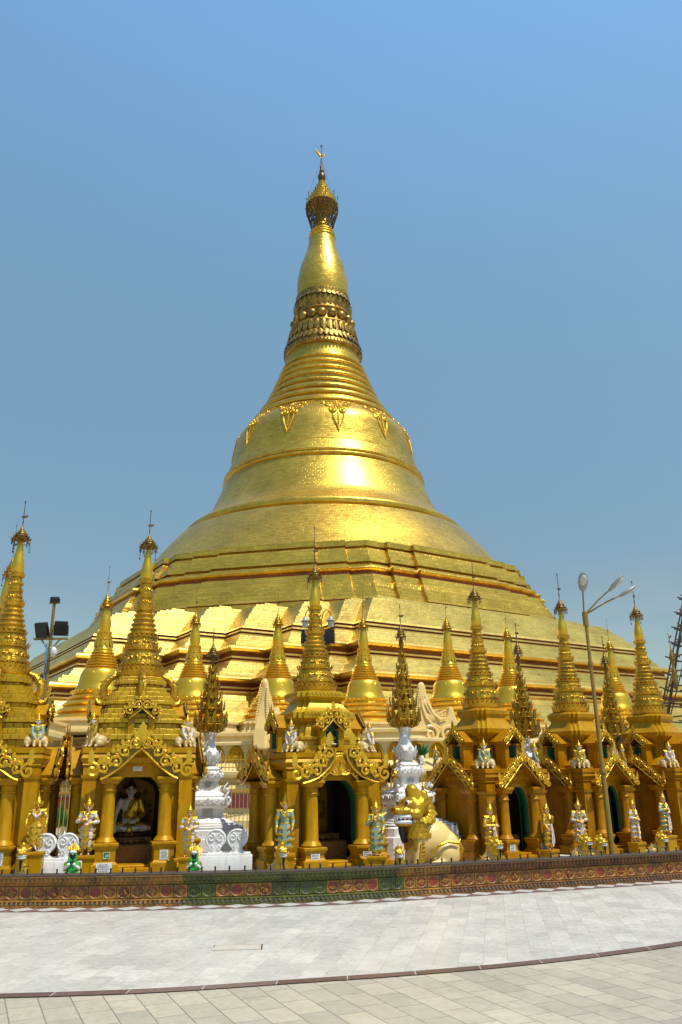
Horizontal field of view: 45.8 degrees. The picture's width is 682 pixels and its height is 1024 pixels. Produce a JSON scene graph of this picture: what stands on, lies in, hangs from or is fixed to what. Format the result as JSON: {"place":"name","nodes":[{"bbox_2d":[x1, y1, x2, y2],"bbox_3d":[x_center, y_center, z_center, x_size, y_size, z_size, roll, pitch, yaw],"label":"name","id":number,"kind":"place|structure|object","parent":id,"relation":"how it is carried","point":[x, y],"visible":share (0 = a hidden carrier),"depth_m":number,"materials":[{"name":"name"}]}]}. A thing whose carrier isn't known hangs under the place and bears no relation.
{"place":"outdoors","nodes":[
{"label":"outdoors","id":0,"kind":"place"},
{"bbox_2d":[56,800,67,852],"bbox_3d":[-6.114,6.945,17.973,1.012,1.164,0.799,17,-26,-42],"label":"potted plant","id":1,"kind":"object","parent":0,"point":[61,821],"visible":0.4,"depth_m":17.82,"materials":[{"name":"green plant"}]},
{"bbox_2d":[3,829,670,900],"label":"shrine terrace ground","id":2,"kind":"structure","parent":0,"point":[308,894],"depth_m":13.46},
{"bbox_2d":[13,842,31,872],"bbox_3d":[-4.976,5.464,12.658,0.317,0.554,0.549,2,-19,-9],"label":"seated lion","id":3,"kind":"object","parent":2,"relation":"on","point":[21,864],"visible":0.73,"depth_m":12.49},
{"bbox_2d":[0,501,68,873],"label":"pagoda shrine","id":4,"kind":"object","parent":2,"relation":"on","point":[28,774],"visible":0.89,"depth_m":13.87,"materials":[{"name":"gold metal"}]},
{"bbox_2d":[0,853,2,865],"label":"inscription tablet","id":5,"kind":"object","parent":4,"relation":"attached to","point":[1,857],"visible":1,"depth_m":12.64,"materials":[{"name":"white stone"}]},
{"bbox_2d":[23,711,47,747],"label":"sphinx statue","id":6,"kind":"object","parent":4,"relation":"on","point":[38,738],"visible":0.99,"depth_m":13.55,"materials":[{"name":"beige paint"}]},
{"bbox_2d":[25,791,48,872],"bbox_3d":[-4.840,5.110,12.802,0.361,1.309,0.244,2,-19,-8],"label":"guardian statue","id":7,"kind":"object","parent":2,"relation":"on","point":[36,857],"visible":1,"depth_m":12.76,"materials":[{"name":"gold metal"}]},
{"bbox_2d":[33,597,68,699],"bbox_3d":[-6.828,4.726,18.451,0.802,5.694,0.314,-1,-19,0],"label":"floodlight pole","id":8,"kind":"object","parent":2,"relation":"on","point":[61,628],"visible":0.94,"depth_m":19.06,"materials":[{"name":"grey metal"}]},
{"bbox_2d":[34,833,81,872],"bbox_3d":[-4.609,5.547,13.084,0.880,0.655,0.400,2,-19,-8],"label":"white scroll railing","id":9,"kind":"object","parent":2,"relation":"on","point":[62,843],"visible":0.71,"depth_m":13.02,"materials":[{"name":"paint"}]},
{"bbox_2d":[57,784,70,855],"bbox_3d":[-6.862,6.380,16.666,5.134,1.420,0.034,1,-19,-4],"label":"picket fence","id":10,"kind":"object","parent":2,"relation":"on","point":[65,792],"visible":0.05,"depth_m":16.81,"materials":[{"name":"gold metal"}]},
{"bbox_2d":[63,842,86,872],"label":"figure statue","id":11,"kind":"object","parent":2,"relation":"on","point":[72,864],"visible":0.62,"depth_m":12.55,"materials":[{"name":"green paint"}]},
{"bbox_2d":[75,793,99,872],"bbox_3d":[-4.148,5.245,13.170,0.387,1.269,0.265,2,-19,-8],"label":"guardian statue","id":12,"kind":"object","parent":2,"relation":"on","point":[86,830],"visible":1,"depth_m":13.13,"materials":[{"name":"gold paint"}]},
{"bbox_2d":[65,510,207,872],"bbox_3d":[-3.772,3.092,15.173,2.423,6.628,2.423,5,-20,-18],"label":"pagoda shrine","id":13,"kind":"object","parent":2,"relation":"on","point":[168,777],"visible":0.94,"depth_m":14.02,"materials":[{"name":"gold metal"}]},
{"bbox_2d":[82,711,110,747],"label":"sphinx statue","id":14,"kind":"object","parent":13,"relation":"on","point":[94,738],"visible":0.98,"depth_m":13.80,"materials":[{"name":"beige paint"}]},
{"bbox_2d":[96,863,111,872],"bbox_3d":[-3.805,5.758,12.937,0.250,0.250,0.018,5,-20,-18],"label":"inscription tablet","id":15,"kind":"object","parent":13,"relation":"attached to","point":[103,867],"visible":0.56,"depth_m":12.95,"materials":[{"name":"white stone"}]},
{"bbox_2d":[103,852,109,858],"bbox_3d":[-3.799,5.561,13.075,0.100,0.100,0.015,5,-20,-18],"label":"number sign","id":16,"kind":"object","parent":13,"relation":"attached to","point":[106,855],"visible":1,"depth_m":13.07,"materials":[{"name":"green ceramic"}]},
{"bbox_2d":[113,778,150,836],"bbox_3d":[-3.778,5.271,14.478,0.771,0.995,0.756,4,-19,-15],"label":"buddha statue","id":17,"kind":"object","parent":13,"relation":"on","point":[130,824],"visible":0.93,"depth_m":14.41,"materials":[{"name":"gold paint"}]},
{"bbox_2d":[133,766,141,770],"bbox_3d":[-3.486,4.355,13.862,0.150,0.170,0.018,5,-20,-18],"label":"inscription tablet","id":18,"kind":"object","parent":13,"relation":"attached to","point":[137,768],"visible":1,"depth_m":13.84,"materials":[{"name":"white stone"}]},
{"bbox_2d":[159,850,167,859],"bbox_3d":[-2.928,5.663,13.351,0.140,0.150,0.017,5,-20,-18],"label":"inscription tablet","id":19,"kind":"object","parent":13,"relation":"attached to","point":[163,855],"visible":1,"depth_m":13.34,"materials":[{"name":"white stone"}]},
{"bbox_2d":[174,714,195,746],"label":"sphinx statue","id":20,"kind":"object","parent":13,"relation":"on","point":[186,739],"visible":1,"depth_m":14.30,"materials":[{"name":"beige paint"}]},
{"bbox_2d":[178,800,199,870],"bbox_3d":[-2.495,5.320,13.244,0.335,1.131,0.241,1,-19,-6],"label":"guardian statue","id":21,"kind":"object","parent":2,"relation":"on","point":[188,834],"visible":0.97,"depth_m":13.21,"materials":[{"name":"gold paint"}]},
{"bbox_2d":[185,843,201,870],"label":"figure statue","id":22,"kind":"object","parent":2,"relation":"on","point":[194,863],"visible":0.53,"depth_m":12.55,"materials":[{"name":"green ceramic"}]},
{"bbox_2d":[198,845,204,856],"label":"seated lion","id":23,"kind":"object","parent":2,"relation":"on","point":[201,850],"visible":0.02,"depth_m":14.05},
{"bbox_2d":[194,732,244,851],"bbox_3d":[-2.553,5.430,15.489,1.477,2.356,1.477,2,-19,-9],"label":"white pedestal","id":24,"kind":"object","parent":2,"relation":"on","point":[212,801],"visible":0.56,"depth_m":15.13,"materials":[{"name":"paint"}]},
{"bbox_2d":[193,629,227,732],"bbox_3d":[-2.582,3.378,16.179,0.685,2.095,0.667,2,-19,-9],"label":"golden tree","id":25,"kind":"object","parent":24,"relation":"on","point":[212,709],"visible":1,"depth_m":15.89,"materials":[{"name":"gold metal"}]},
{"bbox_2d":[199,828,251,870],"bbox_3d":[-1.939,5.701,13.653,0.880,0.655,0.400,1,-19,-6],"label":"white scroll railing","id":26,"kind":"object","parent":2,"relation":"on","point":[236,857],"visible":1,"depth_m":13.49,"materials":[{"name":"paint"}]},
{"bbox_2d":[267,842,287,868],"bbox_3d":[-0.978,5.461,12.732,0.286,0.499,0.496,9,-21,-26],"label":"seated lion","id":27,"kind":"object","parent":2,"relation":"on","point":[280,860],"visible":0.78,"depth_m":12.60},
{"bbox_2d":[274,791,294,868],"bbox_3d":[-0.922,5.242,13.265,0.339,1.251,0.259,0,-19,-4],"label":"guardian statue","id":28,"kind":"object","parent":2,"relation":"on","point":[285,833],"visible":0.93,"depth_m":13.24,"materials":[{"name":"gold paint"}]},
{"bbox_2d":[196,780,390,832],"bbox_3d":[-1.601,6.466,17.140,5.432,1.420,0.030,1,-19,-6],"label":"picket fence","id":29,"kind":"object","parent":2,"relation":"on","point":[239,789],"visible":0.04,"depth_m":17.20,"materials":[{"name":"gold metal"}]},
{"bbox_2d":[237,526,396,868],"bbox_3d":[-0.497,3.271,15.319,2.503,6.296,2.480,7,-20,-23],"label":"pagoda shrine","id":30,"kind":"object","parent":2,"relation":"on","point":[332,792],"visible":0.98,"depth_m":14.24,"materials":[{"name":"gold metal"}]},
{"bbox_2d":[281,718,306,752],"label":"sphinx statue","id":31,"kind":"object","parent":30,"relation":"on","point":[291,744],"visible":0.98,"depth_m":13.99,"materials":[{"name":"beige paint"}]},
{"bbox_2d":[311,853,319,859],"bbox_3d":[-0.418,5.630,13.197,0.160,0.130,0.018,7,-20,-23],"label":"inscription tablet","id":32,"kind":"object","parent":30,"relation":"attached to","point":[315,856],"visible":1,"depth_m":13.19,"materials":[{"name":"white stone"}]},
{"bbox_2d":[326,730,336,745],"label":"buddha statue","id":33,"kind":"object","parent":30,"relation":"on","point":[334,744],"visible":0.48,"depth_m":14.34,"materials":[{"name":"gold paint"}]},
{"bbox_2d":[357,721,376,752],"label":"sphinx statue","id":34,"kind":"object","parent":30,"relation":"on","point":[368,743],"visible":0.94,"depth_m":14.54,"materials":[{"name":"beige paint"}]},
{"bbox_2d":[363,851,371,856],"bbox_3d":[0.443,5.739,13.560,0.160,0.140,0.018,7,-20,-23],"label":"inscription tablet","id":35,"kind":"object","parent":30,"relation":"attached to","point":[365,853],"visible":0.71,"depth_m":13.55,"materials":[{"name":"white stone"}]},
{"bbox_2d":[301,609,334,645],"bbox_3d":[-0.612,5.602,21.847,0.980,6.035,0.275,-1,-19,0],"label":"floodlight pole","id":36,"kind":"object","parent":2,"relation":"on","point":[328,636],"visible":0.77,"depth_m":22.48,"materials":[{"name":"black metal"}]},
{"bbox_2d":[50,728,610,828],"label":"cream plinth","id":37,"kind":"structure","parent":2,"relation":"on","point":[236,745],"depth_m":27.54,"materials":[{"name":"paint"}]},
{"bbox_2d":[0,525,68,740],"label":"stupa","id":38,"kind":"object","parent":37,"relation":"on","point":[57,730],"visible":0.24,"depth_m":27.30,"materials":[{"name":"gold metal"}]},
{"bbox_2d":[53,567,118,736],"bbox_3d":[-9.121,5.202,31.001,3.745,6.458,3.745,2,-19,-9],"label":"stupa","id":39,"kind":"object","parent":37,"relation":"on","point":[101,665],"visible":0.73,"depth_m":29.97,"materials":[{"name":"gold metal"}]},
{"bbox_2d":[175,588,239,733],"bbox_3d":[-5.897,5.925,32.431,3.430,5.914,3.430,4,-19,-14],"label":"stupa","id":40,"kind":"object","parent":37,"relation":"on","point":[191,680],"visible":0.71,"depth_m":31.68,"materials":[{"name":"gold metal"}]},
{"bbox_2d":[217,755,245,770],"bbox_3d":[-6.983,8.500,27.191,13.866,0.520,0.030,-2,-19,4],"label":"picket fence","id":41,"kind":"object","parent":37,"relation":"on","point":[229,759],"visible":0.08,"depth_m":26.94,"materials":[{"name":"gold metal"}]},
{"bbox_2d":[236,589,294,731],"bbox_3d":[-2.591,6.056,33.004,3.448,5.944,3.448,6,-20,-19],"label":"stupa","id":42,"kind":"object","parent":37,"relation":"on","point":[277,675],"visible":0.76,"depth_m":32.23,"materials":[{"name":"gold metal"}]},
{"bbox_2d":[253,678,279,749],"bbox_3d":[-2.503,7.098,28.318,0.812,2.382,2.228,-5,-19,13],"label":"scroll creature","id":43,"kind":"object","parent":37,"relation":"on","point":[261,738],"visible":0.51,"depth_m":27.56,"materials":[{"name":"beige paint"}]},
{"bbox_2d":[28,145,681,731],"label":"great golden stupa","id":44,"kind":"object","parent":37,"relation":"on","point":[322,445],"visible":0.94,"depth_m":56.08,"materials":[{"name":"gold metal"}]},
{"bbox_2d":[341,593,395,728],"bbox_3d":[0.962,6.311,33.957,3.465,5.975,3.465,8,-20,-24],"label":"stupa","id":45,"kind":"object","parent":37,"relation":"on","point":[366,697],"visible":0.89,"depth_m":32.96,"materials":[{"name":"gold metal"}]},
{"bbox_2d":[417,744,431,763],"bbox_3d":[2.683,7.953,26.589,0.507,0.645,0.473,13,-23,-35],"label":"potted plant","id":46,"kind":"object","parent":37,"relation":"on","point":[423,750],"visible":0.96,"depth_m":26.50,"materials":[{"name":"green plant"}]},
{"bbox_2d":[414,682,456,737],"bbox_3d":[3.310,7.133,28.413,2.104,2.250,0.766,3,-19,-11],"label":"scroll creature","id":47,"kind":"object","parent":37,"relation":"on","point":[431,718],"visible":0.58,"depth_m":28.18,"materials":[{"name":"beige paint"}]},
{"bbox_2d":[429,604,464,723],"bbox_3d":[4.571,6.402,34.331,3.448,5.944,3.448,10,-21,-28],"label":"stupa","id":48,"kind":"object","parent":37,"relation":"on","point":[448,689],"visible":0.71,"depth_m":33.56,"materials":[{"name":"gold metal"}]},
{"bbox_2d":[496,605,549,731],"bbox_3d":[7.693,7.206,36.895,3.465,5.975,3.465,12,-22,-33],"label":"stupa","id":49,"kind":"object","parent":37,"relation":"on","point":[505,690],"visible":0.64,"depth_m":36.30,"materials":[{"name":"gold metal"}]},
{"bbox_2d":[593,621,631,726],"bbox_3d":[13.609,8.303,40.401,3.465,5.975,3.465,14,-24,-38],"label":"stupa","id":50,"kind":"object","parent":37,"relation":"on","point":[622,697],"visible":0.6,"depth_m":39.77,"materials":[{"name":"gold metal"}]},
{"bbox_2d":[366,796,386,865],"bbox_3d":[0.577,5.300,13.342,0.335,1.150,0.254,-2,-19,4],"label":"guardian statue","id":51,"kind":"object","parent":2,"relation":"on","point":[376,842],"visible":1,"depth_m":13.28,"materials":[{"name":"multicoloured paint"}]},
{"bbox_2d":[390,845,405,864],"bbox_3d":[0.909,5.482,12.767,0.247,0.432,0.429,0,-19,-4],"label":"seated lion","id":52,"kind":"object","parent":2,"relation":"on","point":[398,854],"visible":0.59,"depth_m":12.65},
{"bbox_2d":[381,727,460,863],"bbox_3d":[1.249,5.327,15.400,1.502,2.395,1.502,7,-20,-21],"label":"white pedestal","id":53,"kind":"object","parent":2,"relation":"on","point":[408,770],"visible":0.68,"depth_m":15.26,"materials":[{"name":"grey stone"}]},
{"bbox_2d":[386,605,420,727],"bbox_3d":[1.217,3.076,16.158,0.685,2.475,0.668,7,-20,-21],"label":"golden tree","id":54,"kind":"object","parent":53,"relation":"on","point":[403,706],"visible":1,"depth_m":15.83,"materials":[{"name":"gold metal"}]},
{"bbox_2d":[455,823,458,834],"bbox_3d":[2.102,5.754,14.672,0.060,0.195,0.060,-1,-19,0],"label":"water bottle","id":55,"kind":"object","parent":53,"relation":"on","point":[456,831],"visible":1,"depth_m":14.64,"materials":[{"name":"clear plastic"}]},
{"bbox_2d":[390,783,463,863],"bbox_3d":[1.445,5.301,13.674,1.333,1.345,0.727,9,-21,-26],"label":"seated lion","id":56,"kind":"object","parent":2,"relation":"on","point":[425,835],"visible":0.91,"depth_m":13.41},
{"bbox_2d":[424,560,552,860],"bbox_3d":[2.798,3.757,16.132,2.073,5.806,2.073,12,-22,-33],"label":"pagoda shrine","id":57,"kind":"object","parent":2,"relation":"on","point":[513,783],"visible":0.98,"depth_m":15.22,"materials":[{"name":"gold metal"}]},
{"bbox_2d":[432,745,439,769],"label":"sphinx statue","id":58,"kind":"object","parent":57,"relation":"on","point":[435,757],"visible":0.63,"depth_m":15.88,"materials":[{"name":"beige paint"}]},
{"bbox_2d":[474,738,495,768],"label":"sphinx statue","id":59,"kind":"object","parent":57,"relation":"on","point":[483,761],"visible":1,"depth_m":14.85,"materials":[{"name":"beige paint"}]},
{"bbox_2d":[510,845,515,851],"bbox_3d":[3.045,5.957,14.329,0.130,0.170,0.017,12,-22,-33],"label":"inscription tablet","id":60,"kind":"object","parent":57,"relation":"attached to","point":[512,848],"visible":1,"depth_m":14.32,"materials":[{"name":"white stone"}]},
{"bbox_2d":[530,740,540,768],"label":"sphinx statue","id":61,"kind":"object","parent":57,"relation":"on","point":[534,758],"visible":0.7,"depth_m":15.58,"materials":[{"name":"beige paint"}]},
{"bbox_2d":[480,835,503,859],"bbox_3d":[2.552,5.729,13.673,0.286,0.499,0.495,14,-24,-38],"label":"seated lion","id":62,"kind":"object","parent":2,"relation":"on","point":[496,844],"visible":0.79,"depth_m":13.56},
{"bbox_2d":[481,799,504,858],"bbox_3d":[2.656,5.627,14.275,0.355,1.071,0.271,11,-22,-32],"label":"guardian statue","id":63,"kind":"object","parent":2,"relation":"on","point":[490,823],"visible":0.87,"depth_m":14.23,"materials":[{"name":"gold paint"}]},
{"bbox_2d":[524,738,532,757],"bbox_3d":[4.309,6.372,18.516,1.455,2.320,1.455,12,-22,-33],"label":"white pedestal","id":64,"kind":"object","parent":2,"relation":"on","point":[527,748],"visible":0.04,"depth_m":18.72,"materials":[{"name":"grey stone"}]},
{"bbox_2d":[507,623,540,738],"bbox_3d":[4.277,4.021,19.307,0.767,2.772,0.748,12,-22,-33],"label":"golden tree","id":65,"kind":"object","parent":64,"relation":"on","point":[523,719],"visible":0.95,"depth_m":18.98,"materials":[{"name":"gold metal"}]},
{"bbox_2d":[540,802,559,856],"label":"guardian statue","id":66,"kind":"object","parent":2,"relation":"on","point":[548,833],"visible":1,"depth_m":14.70,"materials":[{"name":"gold paint"}]},
{"bbox_2d":[570,796,592,850],"bbox_3d":[4.487,5.899,15.180,0.346,1.085,0.249,1,-19,-6],"label":"guardian statue","id":67,"kind":"object","parent":2,"relation":"on","point":[579,825],"visible":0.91,"depth_m":15.16,"materials":[{"name":"white paint"}]},
{"bbox_2d":[571,833,592,855],"bbox_3d":[4.279,5.955,14.376,0.271,0.474,0.470,15,-24,-39],"label":"seated lion","id":68,"kind":"object","parent":2,"relation":"on","point":[585,842],"visible":0.77,"depth_m":14.28},
{"bbox_2d":[536,573,642,854],"bbox_3d":[4.910,4.126,17.317,2.073,5.806,2.073,12,-22,-33],"label":"pagoda shrine","id":69,"kind":"object","parent":2,"relation":"on","point":[571,717],"visible":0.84,"depth_m":16.35,"materials":[{"name":"gold metal"}]},
{"bbox_2d":[569,740,589,768],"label":"sphinx statue","id":70,"kind":"object","parent":69,"relation":"on","point":[580,760],"visible":1,"depth_m":16.04,"materials":[{"name":"beige paint"}]},
{"bbox_2d":[619,744,628,767],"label":"sphinx statue","id":71,"kind":"object","parent":69,"relation":"on","point":[622,755],"visible":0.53,"depth_m":16.77,"materials":[{"name":"beige paint"}]},
{"bbox_2d":[587,834,607,854],"bbox_3d":[4.497,5.910,14.231,0.264,0.461,0.457,15,-24,-39],"label":"seated lion","id":72,"kind":"object","parent":2,"relation":"on","point":[600,842],"visible":0.76,"depth_m":14.13},
{"bbox_2d":[578,572,635,853],"bbox_3d":[5.277,3.728,15.218,1.303,5.202,0.456,3,-19,-12],"label":"street lamp","id":73,"kind":"object","parent":2,"relation":"on","point":[582,581],"visible":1,"depth_m":15.36,"materials":[{"name":"grey metal"}]},
{"bbox_2d":[627,797,645,852],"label":"guardian statue","id":74,"kind":"object","parent":2,"relation":"on","point":[635,832],"visible":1,"depth_m":15.64,"materials":[{"name":"white paint"}]},
{"bbox_2d":[611,581,681,849],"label":"pagoda shrine","id":75,"kind":"object","parent":2,"relation":"on","point":[649,731],"visible":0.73,"depth_m":17.34,"materials":[{"name":"gold metal"}]},
{"bbox_2d":[657,740,679,767],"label":"sphinx statue","id":76,"kind":"object","parent":75,"relation":"on","point":[670,760],"visible":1,"depth_m":16.82,"materials":[{"name":"beige paint"}]},
{"bbox_2d":[647,830,668,851],"bbox_3d":[5.886,6.162,15.033,0.453,0.456,0.261,-18,-25,41],"label":"seated lion","id":77,"kind":"object","parent":2,"relation":"on","point":[661,839],"visible":0.79,"depth_m":14.95},
{"bbox_2d":[658,791,677,850],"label":"guardian statue","id":78,"kind":"object","parent":2,"relation":"on","point":[665,818],"visible":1,"depth_m":15.88,"materials":[{"name":"white paint"}]},
{"bbox_2d":[659,594,681,722],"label":"bamboo scaffold","id":79,"kind":"object","parent":2,"relation":"on","point":[668,673],"visible":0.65,"depth_m":19.44,"materials":[{"name":"brown wood"}]},
{"bbox_2d":[668,635,677,690],"bbox_3d":[7.813,3.521,19.037,0.150,1.350,0.143,-1,-19,0],"label":"spire finial","id":80,"kind":"object","parent":79,"relation":"attached to","point":[674,671],"visible":1,"depth_m":18.93,"materials":[{"name":"gold metal"}]},
{"bbox_2d":[0,883,681,992],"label":"floor","id":81,"kind":"structure","parent":0,"point":[82,951],"depth_m":9.14,"materials":[{"name":"white tile"}]},
{"bbox_2d":[213,944,262,950],"bbox_3d":[-1.104,4.647,8.620,0.528,0.012,0.254,0,-19,-4],"label":"floor hatch","id":82,"kind":"object","parent":81,"relation":"on","point":[238,947],"visible":1,"depth_m":8.59,"materials":[{"name":"beige metal"}]},
{"bbox_2d":[0,941,681,997],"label":"border stripe","id":83,"kind":"object","parent":81,"relation":"on","point":[127,991],"visible":1,"depth_m":7.19,"materials":[{"name":"brown stone"}]},
{"bbox_2d":[0,880,681,911],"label":"checkered border","id":84,"kind":"object","parent":81,"relation":"on","point":[323,903],"visible":1,"depth_m":11.76,"materials":[{"name":"tile"}]},
{"bbox_2d":[0,847,681,908],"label":"glazed boundary wall","id":85,"kind":"structure","parent":81,"relation":"on","point":[137,889],"depth_m":12.04,"materials":[{"name":"tile"}]},
{"bbox_2d":[0,945,681,1023],"bbox_3d":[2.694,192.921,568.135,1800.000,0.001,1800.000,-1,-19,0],"label":"platform floor","id":86,"kind":"structure","parent":0,"point":[641,987],"depth_m":6.48,"materials":[{"name":"beige tile"}]},
{"bbox_2d":[0,0,681,684],"label":"sky","id":87,"kind":"structure","parent":0,"point":[505,176],"materials":[{"name":"blue"}]},
{"bbox_3d":[6.907,6.857,20.029,1.441,2.298,1.441,14,-24,-38],"label":"white pedestal","id":88,"kind":"object","parent":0,"visible":0},
{"bbox_2d":[599,636,627,740],"bbox_3d":[6.875,4.538,20.809,0.753,2.722,0.734,14,-24,-38],"label":"golden tree","id":89,"kind":"object","parent":88,"relation":"on","point":[609,714],"visible":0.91,"depth_m":20.55,"materials":[{"name":"gold metal"}]}
]}

